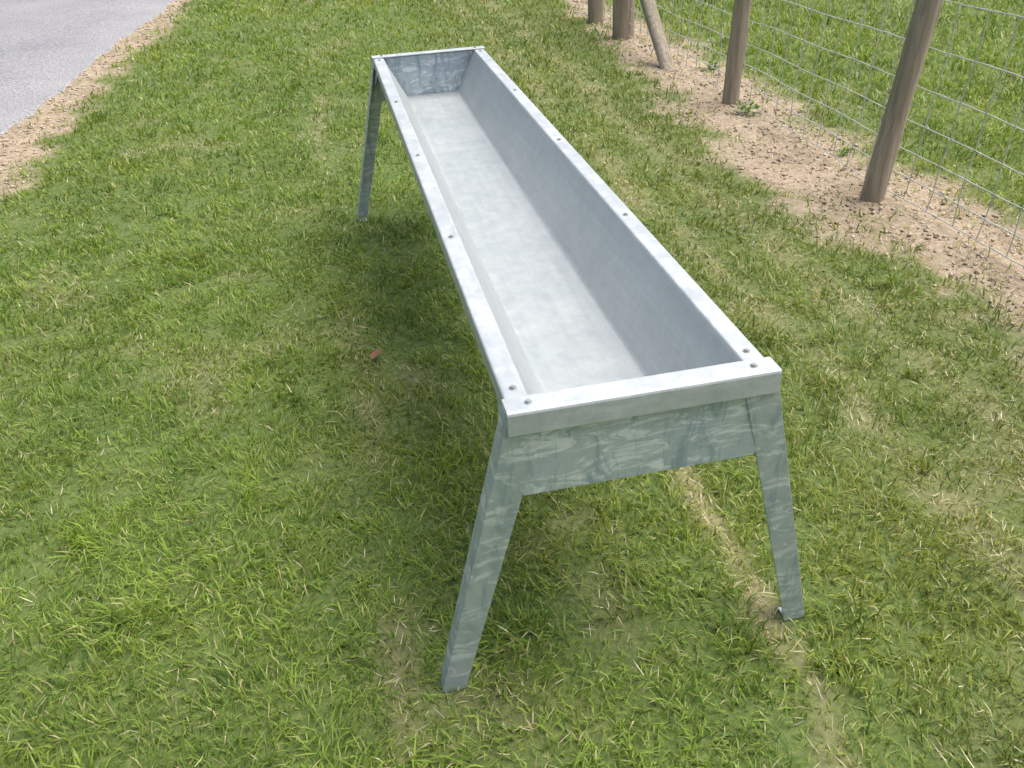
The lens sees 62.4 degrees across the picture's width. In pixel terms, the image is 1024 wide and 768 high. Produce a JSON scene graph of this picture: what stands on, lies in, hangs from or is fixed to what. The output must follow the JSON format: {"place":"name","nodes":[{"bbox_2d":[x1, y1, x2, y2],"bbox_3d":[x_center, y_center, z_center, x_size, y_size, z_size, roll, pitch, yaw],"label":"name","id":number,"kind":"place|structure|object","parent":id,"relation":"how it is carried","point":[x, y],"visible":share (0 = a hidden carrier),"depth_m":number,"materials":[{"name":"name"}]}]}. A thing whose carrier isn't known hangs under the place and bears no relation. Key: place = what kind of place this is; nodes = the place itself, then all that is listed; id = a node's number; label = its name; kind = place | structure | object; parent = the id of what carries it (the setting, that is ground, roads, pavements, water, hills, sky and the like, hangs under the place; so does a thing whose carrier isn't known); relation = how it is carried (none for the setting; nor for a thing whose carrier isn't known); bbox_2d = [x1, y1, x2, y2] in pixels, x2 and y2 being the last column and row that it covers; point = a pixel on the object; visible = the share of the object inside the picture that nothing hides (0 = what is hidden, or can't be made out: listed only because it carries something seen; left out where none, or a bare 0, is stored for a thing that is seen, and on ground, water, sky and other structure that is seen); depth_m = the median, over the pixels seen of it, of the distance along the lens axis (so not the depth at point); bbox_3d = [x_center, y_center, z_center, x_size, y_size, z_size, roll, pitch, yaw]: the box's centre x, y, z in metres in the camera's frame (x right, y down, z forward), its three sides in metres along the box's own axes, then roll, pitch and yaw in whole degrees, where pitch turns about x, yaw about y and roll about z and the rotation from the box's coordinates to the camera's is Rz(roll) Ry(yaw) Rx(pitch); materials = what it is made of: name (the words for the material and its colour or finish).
{"place":"outdoors","nodes":[
{"label":"outdoors","id":0,"kind":"place"},
{"bbox_2d":[0,0,174,134],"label":"road","id":1,"kind":"structure","parent":0,"point":[49,49],"depth_m":7.26,"materials":[{"name":"grey asphalt"}]},
{"bbox_2d":[0,0,1023,767],"bbox_3d":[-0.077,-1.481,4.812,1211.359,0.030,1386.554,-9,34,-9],"label":"ground","id":2,"kind":"structure","parent":0,"point":[632,626],"depth_m":2.37,"materials":[{"name":"green plant"}]},
{"bbox_2d":[0,0,1023,767],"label":"dead grass clippings","id":3,"kind":"object","parent":2,"relation":"on","point":[682,468],"visible":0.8,"depth_m":2.67,"materials":[{"name":"beige plant"}]},
{"bbox_2d":[357,46,803,692],"bbox_3d":[-0.043,-0.391,2.566,0.776,0.676,2.555,-9,34,-9],"label":"feeding trough","id":4,"kind":"object","parent":2,"relation":"on","point":[613,342],"visible":1,"depth_m":1.73,"materials":[{"name":"metal"}]},
{"bbox_2d":[702,59,720,70],"bbox_3d":[1.321,-2.126,5.624,0.173,0.068,0.122,-9,34,-9],"label":"weed plant","id":5,"kind":"object","parent":2,"relation":"on","point":[711,63],"visible":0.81,"depth_m":5.62,"materials":[{"name":"green plant"}]},
{"bbox_2d":[732,99,760,115],"bbox_3d":[1.323,-1.549,4.742,0.168,0.074,0.130,18,39,28],"label":"weed plant","id":6,"kind":"object","parent":2,"relation":"on","point":[742,107],"visible":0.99,"depth_m":4.75,"materials":[{"name":"green plant"}]},
{"bbox_2d":[570,0,1023,266],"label":"wire fence","id":7,"kind":"object","parent":2,"relation":"on","point":[916,45],"visible":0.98,"depth_m":3.63,"materials":[{"name":"silver metal"}]},
{"bbox_2d":[835,147,850,156],"bbox_3d":[1.618,-1.141,4.145,0.075,0.041,0.081,17,38,27],"label":"weed plant","id":8,"kind":"object","parent":2,"relation":"on","point":[843,150],"visible":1,"depth_m":4.14,"materials":[{"name":"green plant"}]},
{"bbox_2d":[0,0,1023,767],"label":"grass","id":9,"kind":"structure","parent":0,"point":[82,536],"depth_m":2.42,"materials":[{"name":"green plant"}]},
{"bbox_2d":[370,348,381,358],"bbox_3d":[-0.432,-0.096,2.686,0.038,0.007,0.055,-9,34,-9],"label":"dead leaf","id":10,"kind":"object","parent":9,"relation":"on","point":[376,352],"visible":1,"depth_m":2.69,"materials":[{"name":"brown plant"}]},
{"bbox_2d":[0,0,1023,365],"bbox_3d":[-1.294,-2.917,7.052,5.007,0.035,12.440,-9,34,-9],"label":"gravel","id":11,"kind":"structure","parent":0,"point":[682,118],"depth_m":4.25,"materials":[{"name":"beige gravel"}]}
]}

